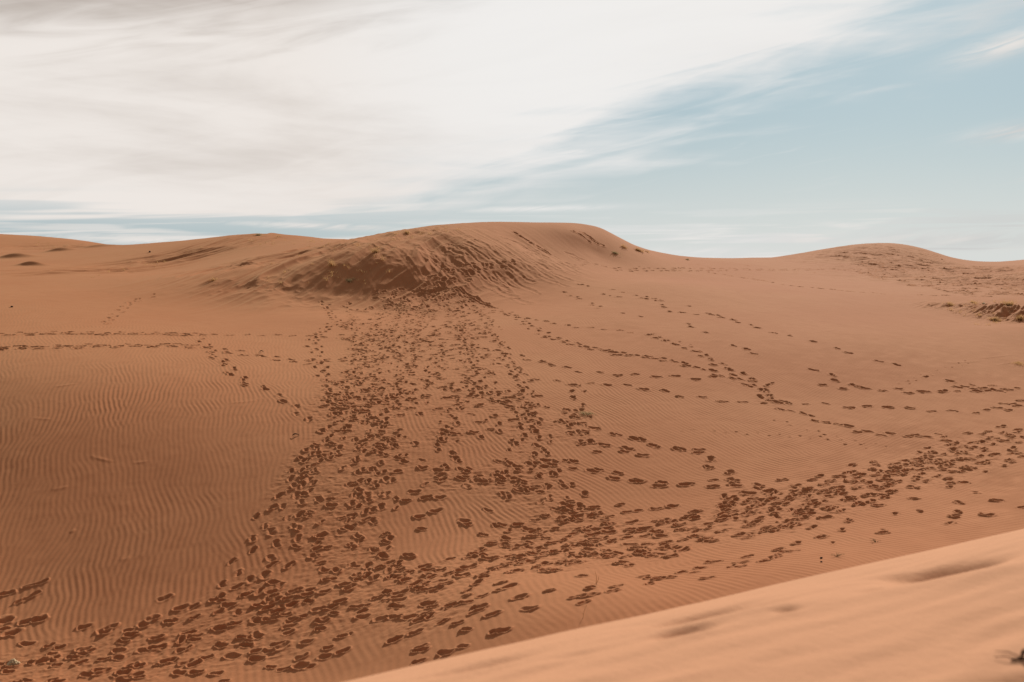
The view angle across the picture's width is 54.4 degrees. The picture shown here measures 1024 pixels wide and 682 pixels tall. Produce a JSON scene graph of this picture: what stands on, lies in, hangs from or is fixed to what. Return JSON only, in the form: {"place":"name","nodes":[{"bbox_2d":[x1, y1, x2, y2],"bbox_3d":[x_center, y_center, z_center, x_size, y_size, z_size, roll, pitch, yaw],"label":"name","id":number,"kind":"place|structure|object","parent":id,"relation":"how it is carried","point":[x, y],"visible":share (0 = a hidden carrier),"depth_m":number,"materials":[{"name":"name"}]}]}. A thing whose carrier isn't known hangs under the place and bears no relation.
{"place":"outdoors","nodes":[
{"label":"outdoors","id":0,"kind":"place"},
{"bbox_2d":[0,234,161,266],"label":"dune","id":1,"kind":"structure","parent":0,"point":[16,249],"depth_m":83.36,"materials":[{"name":"orange sand"}]},
{"bbox_2d":[55,233,345,282],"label":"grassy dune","id":2,"kind":"structure","parent":0,"point":[243,255],"depth_m":67.55,"materials":[{"name":"orange sand"}]},
{"bbox_2d":[256,222,667,295],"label":"crested dune","id":3,"kind":"structure","parent":0,"point":[416,260],"depth_m":54.80,"materials":[{"name":"brown sand"}]},
{"bbox_2d":[327,259,335,265],"bbox_3d":[-9.472,-4.173,51.885,0.950,0.549,1.231,-2,4,-26],"label":"grass clump","id":4,"kind":"object","parent":3,"relation":"on","point":[330,262],"visible":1,"depth_m":51.80,"materials":[{"name":"plant"}]},
{"bbox_2d":[0,239,1023,681],"bbox_3d":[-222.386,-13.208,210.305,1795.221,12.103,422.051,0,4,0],"label":"sand","id":5,"kind":"structure","parent":0,"point":[446,471],"depth_m":25.93,"materials":[{"name":"orange sand"}]},
{"bbox_2d":[7,659,19,665],"bbox_3d":[-9.273,5.981,18.513,0.235,0.129,0.172,-1,4,-16],"label":"stone","id":6,"kind":"object","parent":5,"relation":"on","point":[11,662],"visible":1,"depth_m":18.50,"materials":[{"name":"beige stone"}]},
{"bbox_2d":[986,317,1000,321],"bbox_3d":[22.052,-1.028,45.494,0.877,0.286,0.971,0,4,0],"label":"grass clump","id":7,"kind":"object","parent":5,"relation":"on","point":[994,318],"visible":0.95,"depth_m":45.31,"materials":[{"name":"plant"}]},
{"bbox_2d":[1003,301,1014,305],"bbox_3d":[23.824,-1.783,47.947,1.001,0.386,0.988,0,4,0],"label":"grass clump","id":8,"kind":"object","parent":5,"relation":"on","point":[1008,303],"visible":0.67,"depth_m":47.81,"materials":[{"name":"plant"}]},
{"bbox_2d":[1015,315,1023,320],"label":"grass clump","id":9,"kind":"object","parent":5,"relation":"on","point":[1019,317],"visible":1,"depth_m":45.19,"materials":[{"name":"plant"}]},
{"bbox_2d":[0,0,1023,261],"label":"sky","id":10,"kind":"structure","parent":0,"point":[689,128],"materials":[{"name":"white"}]},
{"bbox_2d":[36,226,1013,324],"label":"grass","id":11,"kind":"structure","parent":0,"point":[461,228],"depth_m":53.42,"materials":[{"name":"plant"}]},
{"bbox_2d":[345,529,1023,681],"bbox_3d":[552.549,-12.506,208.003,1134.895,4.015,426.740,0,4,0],"label":"dune","id":12,"kind":"structure","parent":0,"point":[953,613],"depth_m":4.19,"materials":[{"name":"orange sand"}]},
{"bbox_2d":[995,649,1023,660],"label":"twig","id":13,"kind":"object","parent":12,"relation":"on","point":[1021,658],"visible":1,"depth_m":3.73,"materials":[{"name":"brown wood"}]},
{"bbox_2d":[774,243,1010,277],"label":"rounded dune","id":14,"kind":"structure","parent":0,"point":[899,258],"depth_m":85.29,"materials":[{"name":"orange sand"}]}
]}

